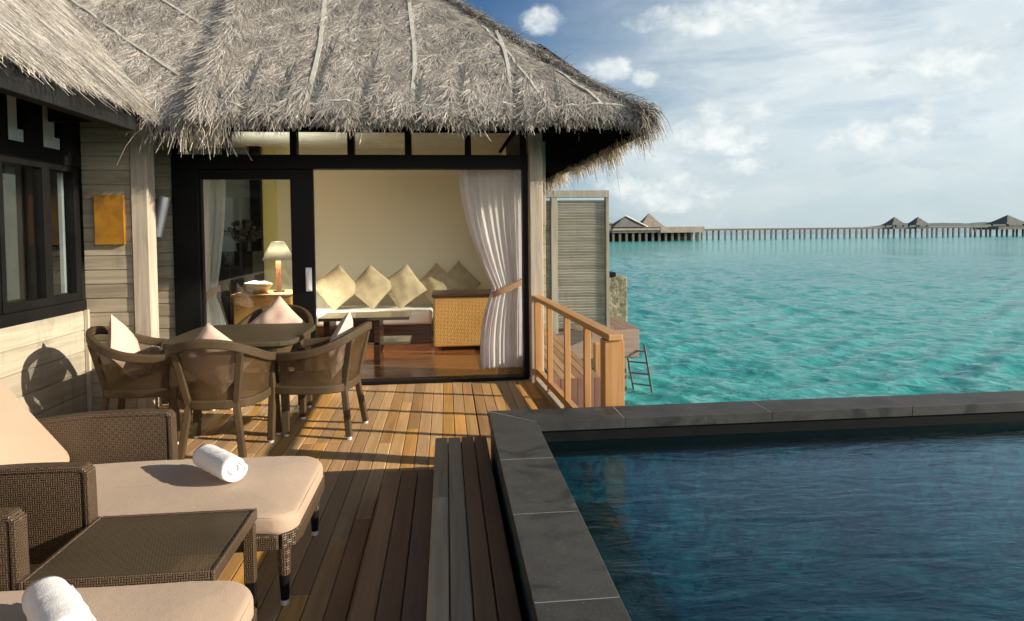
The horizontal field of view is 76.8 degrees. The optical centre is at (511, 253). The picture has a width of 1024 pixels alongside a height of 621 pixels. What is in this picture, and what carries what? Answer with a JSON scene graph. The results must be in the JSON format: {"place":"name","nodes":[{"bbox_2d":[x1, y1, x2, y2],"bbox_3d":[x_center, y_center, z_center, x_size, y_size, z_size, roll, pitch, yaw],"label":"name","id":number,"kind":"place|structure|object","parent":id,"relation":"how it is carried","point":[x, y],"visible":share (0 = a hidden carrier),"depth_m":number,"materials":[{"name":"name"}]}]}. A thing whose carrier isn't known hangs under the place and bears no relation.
{"place":"outdoors","nodes":[
{"label":"outdoors","id":0,"kind":"place"},
{"bbox_2d":[30,380,554,620],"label":"deck","id":1,"kind":"structure","parent":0,"point":[327,561],"depth_m":4.62,"materials":[{"name":"brown wood"}]},
{"bbox_2d":[0,507,256,620],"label":"sun lounger","id":2,"kind":"object","parent":1,"relation":"on","point":[207,601],"visible":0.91,"depth_m":2.05,"materials":[{"name":"beige fabric"}]},
{"bbox_2d":[22,576,95,620],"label":"rolled towel","id":3,"kind":"object","parent":2,"relation":"on","point":[51,598],"visible":1,"depth_m":1.80,"materials":[{"name":"white fabric"}]},
{"bbox_2d":[18,508,256,607],"bbox_3d":[-1.315,1.263,2.369,0.610,0.430,0.490,-1,2,-6],"label":"side table","id":4,"kind":"object","parent":1,"relation":"on","point":[114,553],"visible":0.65,"depth_m":2.33,"materials":[{"name":"brown wicker"}]},
{"bbox_2d":[85,326,201,443],"bbox_3d":[-2.854,0.973,4.988,0.690,0.851,0.705,-1,2,-12],"label":"wicker armchair","id":5,"kind":"object","parent":1,"relation":"on","point":[120,389],"visible":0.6,"depth_m":4.73,"materials":[{"name":"wicker"}]},
{"bbox_2d":[107,314,139,379],"bbox_3d":[-2.972,0.725,4.955,0.149,0.400,0.400,-17,-37,-11],"label":"seat pillow","id":6,"kind":"object","parent":5,"relation":"on","point":[121,337],"visible":0.71,"depth_m":4.88,"materials":[{"name":"beige fabric"}]},
{"bbox_2d":[0,379,324,605],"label":"sun lounger","id":7,"kind":"object","parent":1,"relation":"on","point":[65,479],"visible":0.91,"depth_m":2.91,"materials":[{"name":"beige fabric"}]},
{"bbox_2d":[192,444,247,481],"bbox_3d":[-1.362,0.971,3.015,0.312,0.115,0.133,1,3,41],"label":"rolled towel","id":8,"kind":"object","parent":7,"relation":"on","point":[220,463],"visible":1,"depth_m":2.94,"materials":[{"name":"white fabric"}]},
{"bbox_2d":[165,339,281,459],"bbox_3d":[-2.064,0.979,4.604,0.705,0.851,0.690,-1,2,-6],"label":"wicker armchair","id":9,"kind":"object","parent":1,"relation":"on","point":[190,397],"visible":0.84,"depth_m":4.38,"materials":[{"name":"wicker"}]},
{"bbox_2d":[180,323,253,394],"bbox_3d":[-2.054,0.734,4.478,0.400,0.400,0.144,41,10,-16],"label":"seat pillow","id":10,"kind":"object","parent":9,"relation":"on","point":[208,331],"visible":0.36,"depth_m":4.42,"materials":[{"name":"beige fabric"}]},
{"bbox_2d":[161,323,315,436],"bbox_3d":[-2.173,1.011,5.285,1.000,0.740,1.000,-1,2,-6],"label":"dining table","id":11,"kind":"object","parent":1,"relation":"on","point":[285,337],"visible":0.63,"depth_m":5.05,"materials":[{"name":"wood"}]},
{"bbox_2d":[229,304,313,409],"bbox_3d":[-2.210,0.928,6.030,0.705,0.851,0.690,-1,2,-6],"label":"wicker armchair","id":12,"kind":"object","parent":1,"relation":"on","point":[304,313],"visible":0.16,"depth_m":6.20,"materials":[{"name":"wicker"}]},
{"bbox_2d":[249,296,304,323],"bbox_3d":[-2.224,0.675,6.138,0.400,0.400,0.159,-44,-6,-14],"label":"seat pillow","id":13,"kind":"object","parent":12,"relation":"on","point":[278,310],"visible":0.45,"depth_m":6.11,"materials":[{"name":"beige fabric"}]},
{"bbox_2d":[267,321,371,442],"bbox_3d":[-1.444,0.956,5.048,0.690,0.851,0.705,0,2,4],"label":"wicker armchair","id":14,"kind":"object","parent":1,"relation":"on","point":[346,377],"visible":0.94,"depth_m":4.79,"materials":[{"name":"wicker"}]},
{"bbox_2d":[327,311,353,376],"bbox_3d":[-1.330,0.706,5.030,0.160,0.400,0.400,16,-42,3],"label":"seat pillow","id":15,"kind":"object","parent":14,"relation":"on","point":[345,325],"visible":0.45,"depth_m":4.93,"materials":[{"name":"beige fabric"}]},
{"bbox_2d":[349,436,521,620],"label":"pool steps","id":16,"kind":"structure","parent":1,"relation":"on","point":[461,463],"depth_m":2.71,"materials":[{"name":"brown wood"}]},
{"bbox_2d":[532,295,623,407],"bbox_3d":[0.462,0.907,5.305,0.131,0.892,2.525,-1,2,-9],"label":"deck railing","id":17,"kind":"object","parent":1,"relation":"on","point":[612,365],"visible":0.68,"depth_m":4.74,"materials":[{"name":"brown wood"}]},
{"bbox_2d":[0,0,672,418],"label":"water villa","id":18,"kind":"object","parent":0,"point":[322,138],"visible":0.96,"depth_m":5.99,"materials":[{"name":"grey plant"}]},
{"bbox_2d":[0,155,50,313],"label":"window","id":19,"kind":"structure","parent":18,"relation":"in","point":[39,168],"depth_m":5.04,"materials":[{"name":"black paint"}]},
{"bbox_2d":[46,163,79,304],"bbox_3d":[-3.714,-0.161,5.307,0.070,1.128,0.419,-1,2,-6],"label":"window","id":20,"kind":"structure","parent":18,"relation":"in","point":[70,172],"depth_m":5.46,"materials":[{"name":"black paint"}]},
{"bbox_2d":[93,195,125,244],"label":"wall panel","id":21,"kind":"structure","parent":18,"relation":"attached to","point":[109,221],"depth_m":5.59,"materials":[{"name":"orange"}]},
{"bbox_2d":[155,195,170,237],"bbox_3d":[-3.347,-0.357,6.192,0.193,0.403,0.211,-1,2,-6],"label":"wall lamp","id":22,"kind":"object","parent":18,"relation":"attached to","point":[162,203],"visible":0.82,"depth_m":6.10,"materials":[{"name":"metal"}]},
{"bbox_2d":[203,180,225,324],"bbox_3d":[-3.082,0.144,6.665,0.290,2.210,0.109,-1,2,-20],"label":"sheer curtain","id":23,"kind":"object","parent":18,"relation":"hanging from","point":[214,192],"visible":0.51,"depth_m":6.67,"materials":[{"name":"white fabric"}]},
{"bbox_2d":[216,251,263,324],"bbox_3d":[-3.761,0.607,8.832,0.590,1.280,0.515,-1,2,-6],"label":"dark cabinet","id":24,"kind":"object","parent":18,"relation":"on","point":[238,270],"visible":0.3,"depth_m":8.59,"materials":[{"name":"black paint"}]},
{"bbox_2d":[223,219,262,251],"bbox_3d":[-3.670,-0.249,8.759,0.572,0.435,0.519,-2,3,-38],"label":"flower arrangement","id":25,"kind":"object","parent":24,"relation":"on","point":[241,236],"visible":1,"depth_m":8.71,"materials":[{"name":"black plant"}]},
{"bbox_2d":[199,169,316,382],"bbox_3d":[-2.520,0.235,6.439,1.084,2.142,0.100,-1,2,-6],"label":"sliding door","id":26,"kind":"structure","parent":18,"relation":"in","point":[301,180],"depth_m":6.45,"materials":[{"name":"black paint"}]},
{"bbox_2d":[230,290,292,324],"bbox_3d":[-3.044,0.872,8.093,0.720,0.790,0.590,-1,2,-6],"label":"rattan cabinet","id":27,"kind":"object","parent":18,"relation":"on","point":[245,305],"visible":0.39,"depth_m":7.80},
{"bbox_2d":[239,281,272,293],"bbox_3d":[-3.146,0.418,7.941,0.340,0.147,0.340,3,-22,-32],"label":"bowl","id":28,"kind":"object","parent":27,"relation":"on","point":[251,287],"visible":0.92,"depth_m":7.84,"materials":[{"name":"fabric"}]},
{"bbox_2d":[262,241,291,292],"bbox_3d":[-2.909,0.161,8.056,0.383,0.631,0.383,-1,2,-6],"label":"table lamp","id":29,"kind":"object","parent":27,"relation":"on","point":[278,252],"visible":0.96,"depth_m":7.96,"materials":[{"name":"beige fabric"}]},
{"bbox_2d":[318,311,411,364],"bbox_3d":[-1.709,0.993,7.630,1.020,0.555,0.550,-1,2,-6],"label":"coffee table","id":30,"kind":"object","parent":18,"relation":"on","point":[378,339],"visible":0.7,"depth_m":7.45,"materials":[{"name":"brown wood"}]},
{"bbox_2d":[316,304,433,343],"bbox_3d":[-2.132,0.996,9.217,2.000,0.443,1.030,-1,2,-6],"label":"day bed","id":31,"kind":"object","parent":18,"relation":"on","point":[418,325],"visible":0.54,"depth_m":8.82,"materials":[{"name":"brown wood"}]},
{"bbox_2d":[316,264,354,310],"bbox_3d":[-2.461,0.471,9.069,0.490,0.490,0.158,-41,-3,-19],"label":"sofa cushion","id":32,"kind":"object","parent":31,"relation":"on","point":[335,288],"visible":0.99,"depth_m":9.01,"materials":[{"name":"beige fabric"}]},
{"bbox_2d":[354,265,390,309],"bbox_3d":[-1.993,0.468,9.167,0.490,0.490,0.162,37,-20,9],"label":"sofa cushion","id":33,"kind":"object","parent":31,"relation":"on","point":[372,286],"visible":0.98,"depth_m":9.11,"materials":[{"name":"beige fabric"}]},
{"bbox_2d":[387,264,426,308],"bbox_3d":[-1.554,0.470,9.252,0.490,0.490,0.161,-37,-8,-14],"label":"sofa cushion","id":34,"kind":"object","parent":31,"relation":"on","point":[407,286],"visible":0.94,"depth_m":9.20,"materials":[{"name":"beige fabric"}]},
{"bbox_2d":[420,263,460,302],"bbox_3d":[-1.090,0.451,9.379,0.490,0.490,0.169,39,-16,13],"label":"sofa cushion","id":35,"kind":"object","parent":31,"relation":"on","point":[436,277],"visible":0.71,"depth_m":9.34,"materials":[{"name":"beige fabric"}]},
{"bbox_2d":[448,260,480,289],"bbox_3d":[-0.772,0.429,9.612,0.490,0.490,0.170,-49,9,-30],"label":"sofa cushion","id":36,"kind":"object","parent":31,"relation":"on","point":[459,272],"visible":0.52,"depth_m":9.60,"materials":[{"name":"beige fabric"}]},
{"bbox_2d":[432,289,491,349],"bbox_3d":[-0.625,0.863,8.566,0.850,0.724,0.640,-1,2,-6],"label":"rattan chest","id":37,"kind":"object","parent":18,"relation":"on","point":[458,317],"visible":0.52,"depth_m":8.26,"materials":[{"name":"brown wood"}]},
{"bbox_2d":[458,170,522,368],"bbox_3d":[-0.203,0.116,6.925,0.719,2.230,0.126,-1,2,-6],"label":"curtain","id":38,"kind":"object","parent":18,"relation":"hanging from","point":[491,201],"depth_m":6.95,"materials":[{"name":"white fabric"}]},
{"bbox_2d":[506,133,529,363],"bbox_3d":[0.090,-0.139,7.935,0.068,2.800,2.530,-1,2,-6],"label":"side window frame","id":39,"kind":"structure","parent":18,"relation":"in","point":[512,148],"depth_m":7.92,"materials":[{"name":"black paint"}]},
{"bbox_2d":[545,190,609,333],"bbox_3d":[0.865,0.134,10.272,1.360,2.270,0.140,-1,2,-6],"label":"privacy screen","id":40,"kind":"object","parent":18,"relation":"attached to","point":[577,254],"visible":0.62,"depth_m":10.27,"materials":[{"name":"grey wood"}]},
{"bbox_2d":[401,386,479,469],"bbox_3d":[-1.321,1.632,2.135,4.360,0.210,8.800,-1,2,-6],"label":"deck base","id":41,"kind":"object","parent":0,"point":[454,424],"visible":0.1,"depth_m":5.39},
{"bbox_2d":[544,329,598,378],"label":"walkway","id":42,"kind":"structure","parent":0,"point":[576,362],"depth_m":7.62,"materials":[{"name":"brown wood"}]},
{"bbox_2d":[553,377,600,407],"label":"walkway fascia","id":43,"kind":"structure","parent":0,"point":[577,391],"depth_m":6.75,"materials":[{"name":"brown wood"}]},
{"bbox_2d":[592,271,626,369],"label":"stone wall","id":44,"kind":"structure","parent":0,"point":[618,296],"depth_m":11.92,"materials":[{"name":"grey stone"}]},
{"bbox_2d":[369,227,1023,405],"bbox_3d":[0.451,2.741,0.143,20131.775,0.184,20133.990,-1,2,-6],"label":"sea","id":45,"kind":"structure","parent":0,"point":[728,319],"depth_m":20.36,"materials":[{"name":"liquid"}]},
{"bbox_2d":[546,317,638,393],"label":"jetty platform","id":46,"kind":"structure","parent":45,"relation":"in","point":[629,332],"depth_m":10.56,"materials":[{"name":"brown wood"}]},
{"bbox_2d":[627,343,652,391],"bbox_3d":[2.147,2.010,10.867,0.353,1.166,0.839,0,2,24],"label":"swim ladder","id":47,"kind":"object","parent":46,"relation":"attached to","point":[648,370],"visible":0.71,"depth_m":10.81,"materials":[{"name":"grey metal"}]},
{"bbox_2d":[593,342,599,376],"bbox_3d":[1.159,2.203,8.610,0.130,2.050,0.130,-1,2,-6],"label":"mooring post","id":48,"kind":"object","parent":45,"relation":"in","point":[596,357],"visible":0.24,"depth_m":8.52,"materials":[{"name":"brown wood"}]},
{"bbox_2d":[609,226,703,241],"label":"villa terrace","id":49,"kind":"structure","parent":45,"relation":"in","point":[653,234],"depth_m":144.42,"materials":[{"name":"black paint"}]},
{"bbox_2d":[611,216,647,229],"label":"villa","id":50,"kind":"object","parent":49,"relation":"on","point":[626,222],"visible":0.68,"depth_m":151.12,"materials":[{"name":"grey"}]},
{"bbox_2d":[640,214,664,227],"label":"villa","id":51,"kind":"object","parent":49,"relation":"on","point":[649,221],"visible":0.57,"depth_m":157.58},
{"bbox_2d":[488,391,1023,620],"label":"plunge pool","id":52,"kind":"structure","parent":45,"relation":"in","point":[893,508],"depth_m":3.86,"materials":[{"name":"liquid"}]},
{"bbox_2d":[695,226,1023,239],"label":"long pier","id":53,"kind":"structure","parent":45,"relation":"in","point":[873,228],"depth_m":159.35,"materials":[{"name":"grey wood"}]},
{"bbox_2d":[882,217,907,228],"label":"pier gazebo","id":54,"kind":"object","parent":53,"relation":"on","point":[893,221],"visible":0.98,"depth_m":160.16,"materials":[{"name":"grey"}]},
{"bbox_2d":[907,217,931,228],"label":"pier gazebo","id":55,"kind":"object","parent":53,"relation":"on","point":[917,221],"visible":0.92,"depth_m":160.85,"materials":[{"name":"grey"}]},
{"bbox_2d":[973,215,1023,229],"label":"pier gazebo","id":56,"kind":"object","parent":53,"relation":"on","point":[1007,220],"visible":0.98,"depth_m":162.49,"materials":[{"name":"grey"}]},
{"bbox_2d":[458,0,1023,228],"label":"sky","id":57,"kind":"structure","parent":0,"point":[781,113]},
{"bbox_2d":[870,222,1022,226],"bbox_3d":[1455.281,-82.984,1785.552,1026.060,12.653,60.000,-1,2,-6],"label":"island","id":58,"kind":"structure","parent":0,"point":[961,224],"depth_m":1729.96,"materials":[{"name":"grey"}]}
]}

